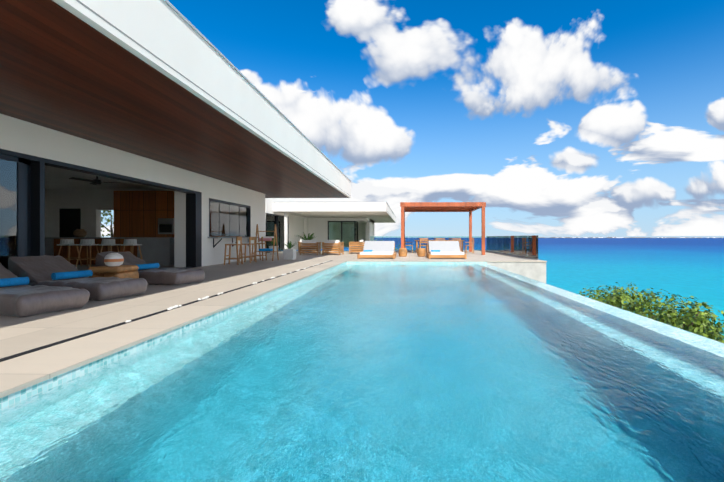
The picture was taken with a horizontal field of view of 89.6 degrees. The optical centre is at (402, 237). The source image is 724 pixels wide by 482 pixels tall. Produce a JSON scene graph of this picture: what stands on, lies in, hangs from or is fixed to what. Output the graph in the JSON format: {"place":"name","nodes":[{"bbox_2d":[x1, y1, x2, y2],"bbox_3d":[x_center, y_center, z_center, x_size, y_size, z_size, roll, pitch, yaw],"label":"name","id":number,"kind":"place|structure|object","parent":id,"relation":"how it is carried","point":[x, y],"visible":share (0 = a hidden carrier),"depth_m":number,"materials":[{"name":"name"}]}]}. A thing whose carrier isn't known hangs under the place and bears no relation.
{"place":"outdoors","nodes":[
{"label":"outdoors","id":0,"kind":"place"},
{"bbox_2d":[73,229,86,236],"bbox_3d":[-10.788,-0.140,12.121,0.340,0.280,0.340,0,0,1],"label":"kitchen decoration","id":1,"kind":"object","parent":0,"point":[79,232],"visible":1,"depth_m":12.02},
{"bbox_2d":[101,0,723,237],"label":"sky","id":2,"kind":"structure","parent":0,"point":[670,53],"materials":[{"name":"blue"}]},
{"bbox_2d":[101,0,723,235],"bbox_3d":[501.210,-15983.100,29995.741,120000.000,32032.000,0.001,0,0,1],"label":"cloud","id":3,"kind":"structure","parent":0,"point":[531,68],"depth_m":29840.09,"materials":[{"name":"white"}]},
{"bbox_2d":[296,238,723,339],"bbox_3d":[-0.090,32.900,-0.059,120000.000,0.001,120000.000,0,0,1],"label":"sea","id":4,"kind":"structure","parent":0,"point":[687,267],"depth_m":423.55,"materials":[{"name":"blue liquid"}]},
{"bbox_2d":[538,237,714,237],"bbox_3d":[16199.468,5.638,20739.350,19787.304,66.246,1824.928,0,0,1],"label":"land","id":5,"kind":"structure","parent":0,"point":[623,237],"depth_m":20453.44,"materials":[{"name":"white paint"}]},
{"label":"hill","id":6,"kind":"structure","parent":0,"visible":0},
{"bbox_2d":[487,262,545,282],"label":"wall","id":7,"kind":"structure","parent":6,"relation":"on","point":[535,270],"depth_m":13.78,"materials":[{"name":"paint"}]},
{"bbox_2d":[0,262,486,409],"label":"pool shell","id":8,"kind":"object","parent":7,"relation":"in","point":[20,395],"visible":0.02,"depth_m":3.11,"materials":[{"name":"tile"}]},
{"bbox_2d":[0,263,723,481],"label":"pool water","id":9,"kind":"structure","parent":8,"relation":"in","point":[358,372],"depth_m":2.27,"materials":[{"name":"blue liquid"}]},
{"bbox_2d":[0,251,546,397],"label":"deck","id":10,"kind":"structure","parent":7,"relation":"on","point":[17,336],"depth_m":4.22,"materials":[{"name":"stone"}]},
{"bbox_2d":[0,285,89,316],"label":"beanbag","id":11,"kind":"object","parent":10,"relation":"on","point":[23,301],"visible":0.98,"depth_m":4.26,"materials":[{"name":"grey fabric"}]},
{"bbox_2d":[0,263,16,287],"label":"beanbag back","id":12,"kind":"object","parent":11,"relation":"on","point":[5,272],"visible":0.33,"depth_m":5.07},
{"bbox_2d":[28,277,147,300],"bbox_3d":[-5.007,0.774,5.625,1.932,0.288,0.736,0,0,16],"label":"beanbag","id":13,"kind":"object","parent":10,"relation":"on","point":[103,288],"visible":0.44,"depth_m":5.30,"materials":[{"name":"grey fabric"}]},
{"bbox_2d":[8,255,88,283],"bbox_3d":[-5.664,0.513,5.809,0.755,0.426,0.710,0,0,16],"label":"beanbag back","id":14,"kind":"object","parent":13,"relation":"on","point":[36,269],"visible":0.6,"depth_m":5.71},
{"bbox_2d":[0,263,159,286],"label":"rolled towels","id":15,"kind":"object","parent":13,"relation":"on","point":[15,281],"visible":0.88,"depth_m":5.50,"materials":[{"name":"blue fabric"}]},
{"bbox_2d":[57,239,142,266],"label":"dining chairs","id":16,"kind":"object","parent":10,"relation":"on","point":[131,243],"visible":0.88,"depth_m":11.07,"materials":[{"name":"white wood"}]},
{"bbox_2d":[101,210,113,236],"bbox_3d":[-15.521,-0.634,19.294,3.697,3.084,3.144,0,0,1],"label":"garden tree","id":17,"kind":"object","parent":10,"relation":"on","point":[103,213],"depth_m":18.94,"materials":[{"name":"green plant"}]},
{"bbox_2d":[88,265,138,278],"bbox_3d":[-5.034,0.700,6.324,0.540,0.400,0.500,0,0,1],"label":"block table","id":18,"kind":"object","parent":10,"relation":"on","point":[125,271],"visible":0.56,"depth_m":6.21,"materials":[{"name":"brown wood"}]},
{"bbox_2d":[104,253,123,265],"bbox_3d":[-5.015,0.388,6.294,0.270,0.225,0.270,0,0,1],"label":"decorative vase","id":19,"kind":"object","parent":18,"relation":"on","point":[113,259],"visible":1,"depth_m":6.21,"materials":[{"name":"white ceramic"}]},
{"bbox_2d":[45,191,238,265],"bbox_3d":[-10.104,-0.430,12.985,7.240,2.660,2.850,0,0,1],"label":"kitchen","id":20,"kind":"object","parent":10,"relation":"on","point":[145,219],"visible":0.52,"depth_m":13.64,"materials":[{"name":"brown wood"}]},
{"bbox_2d":[0,114,303,266],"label":"walls","id":21,"kind":"structure","parent":10,"relation":"on","point":[22,136],"depth_m":10.88,"materials":[{"name":"white paint"}]},
{"bbox_2d":[0,149,201,268],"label":"sliding doors","id":22,"kind":"structure","parent":21,"relation":"attached to","point":[22,204],"depth_m":6.28,"materials":[{"name":"grey"}]},
{"bbox_2d":[0,0,350,197],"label":"roof","id":23,"kind":"structure","parent":21,"relation":"on","point":[166,82],"depth_m":5.28,"materials":[{"name":"white paint"}]},
{"bbox_2d":[69,176,120,184],"bbox_3d":[-8.961,-1.765,10.588,1.297,0.370,1.238,0,0,1],"label":"ceiling fan","id":24,"kind":"object","parent":23,"relation":"hanging from","point":[96,181],"visible":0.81,"depth_m":10.61,"materials":[{"name":"grey metal"}]},
{"bbox_2d":[208,198,257,247],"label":"bar window","id":25,"kind":"structure","parent":21,"relation":"attached to","point":[226,218],"depth_m":13.02,"materials":[{"name":"grey"}]},
{"bbox_2d":[266,213,288,252],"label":"recess door","id":26,"kind":"structure","parent":21,"relation":"attached to","point":[272,220],"depth_m":21.74,"materials":[{"name":"grey glass"}]},
{"bbox_2d":[0,260,332,361],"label":"drain","id":27,"kind":"object","parent":10,"relation":"on","point":[79,336],"visible":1,"depth_m":3.81,"materials":[{"name":"black"}]},
{"bbox_2d":[138,268,204,284],"bbox_3d":[-4.995,0.775,7.255,1.932,0.292,0.735,0,0,14],"label":"beanbag","id":28,"kind":"object","parent":10,"relation":"on","point":[165,276],"visible":0.58,"depth_m":6.85,"materials":[{"name":"grey fabric"}]},
{"bbox_2d":[95,251,148,270],"bbox_3d":[-5.647,0.510,7.411,0.742,0.446,0.709,0,0,14],"label":"lounge chair","id":29,"kind":"object","parent":28,"relation":"on","point":[130,258],"visible":0.23,"depth_m":7.45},
{"bbox_2d":[224,237,266,264],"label":"bar stools","id":30,"kind":"object","parent":10,"relation":"on","point":[249,243],"visible":0.96,"depth_m":12.77,"materials":[{"name":"brown wood"}]},
{"bbox_2d":[254,224,278,260],"bbox_3d":[-5.227,0.200,13.918,0.735,1.408,0.626,0,0,1],"label":"towel ladder","id":31,"kind":"object","parent":10,"relation":"on","point":[267,238],"visible":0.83,"depth_m":13.85,"materials":[{"name":"brown wood"}]},
{"bbox_2d":[269,246,278,254],"bbox_3d":[-6.628,0.670,18.652,0.480,0.461,0.473,0,0,1],"label":"pot palm","id":32,"kind":"object","parent":10,"relation":"on","point":[275,249],"visible":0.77,"depth_m":18.48,"materials":[{"name":"white plant"}]},
{"bbox_2d":[283,249,295,259],"bbox_3d":[-4.593,0.690,14.768,0.400,0.420,0.400,0,0,1],"label":"planter box","id":33,"kind":"object","parent":10,"relation":"on","point":[289,254],"visible":1,"depth_m":14.57,"materials":[{"name":"white concrete"}]},
{"bbox_2d":[283,241,298,248],"bbox_3d":[-4.586,0.305,14.728,0.926,0.361,0.866,0,0,1],"label":"plant","id":34,"kind":"object","parent":33,"relation":"on","point":[289,246],"visible":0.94,"depth_m":14.76,"materials":[{"name":"green plant"}]},
{"bbox_2d":[284,212,373,248],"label":"wall","id":35,"kind":"structure","parent":10,"relation":"on","point":[346,231],"depth_m":27.47,"materials":[{"name":"white paint"}]},
{"bbox_2d":[273,202,395,222],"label":"wing roof","id":36,"kind":"structure","parent":35,"relation":"on","point":[378,212],"depth_m":20.96,"materials":[{"name":"white paint"}]},
{"bbox_2d":[298,240,363,254],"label":"club chairs","id":37,"kind":"object","parent":10,"relation":"on","point":[315,245],"visible":0.83,"depth_m":18.67,"materials":[{"name":"brown wood"}]},
{"bbox_2d":[357,241,466,258],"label":"sun loungers","id":38,"kind":"object","parent":10,"relation":"on","point":[386,249],"visible":1,"depth_m":16.46,"materials":[{"name":"white fabric"}]},
{"bbox_2d":[398,248,425,256],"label":"side tables","id":39,"kind":"object","parent":10,"relation":"on","point":[402,252],"visible":1,"depth_m":16.77,"materials":[{"name":"brown wood"}]},
{"bbox_2d":[405,238,473,252],"bbox_3d":[2.111,0.470,20.907,3.960,0.860,1.900,0,0,1],"label":"outdoor dining set","id":40,"kind":"object","parent":10,"relation":"on","point":[443,239],"visible":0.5,"depth_m":20.45,"materials":[{"name":"brown wood"}]},
{"bbox_2d":[400,202,485,254],"bbox_3d":[2.133,-0.460,20.756,4.430,2.720,4.066,0,0,1],"label":"pergola","id":41,"kind":"object","parent":10,"relation":"on","point":[470,207],"visible":0.98,"depth_m":18.76,"materials":[{"name":"brown wood"}]},
{"bbox_2d":[371,235,538,259],"bbox_3d":[1.639,0.410,19.467,7.805,0.980,9.805,0,0,1],"label":"railing","id":42,"kind":"object","parent":10,"relation":"on","point":[523,246],"visible":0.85,"depth_m":18.22,"materials":[{"name":"clear glass"}]},
{"bbox_3d":[-5.207,0.620,19.929,0.600,0.561,0.591,0,0,1],"label":"palm pot","id":43,"kind":"object","parent":10,"relation":"on","visible":0},
{"bbox_2d":[297,232,317,239],"bbox_3d":[-5.111,0.025,19.876,1.445,0.620,1.678,0,0,13],"label":"potted plant","id":44,"kind":"object","parent":43,"relation":"on","point":[310,237],"visible":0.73,"depth_m":19.72,"materials":[{"name":"green plant"}]},
{"bbox_2d":[579,282,723,342],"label":"bushes","id":45,"kind":"object","parent":6,"relation":"on","point":[703,325],"depth_m":6.84,"materials":[{"name":"green plant"}]}
]}

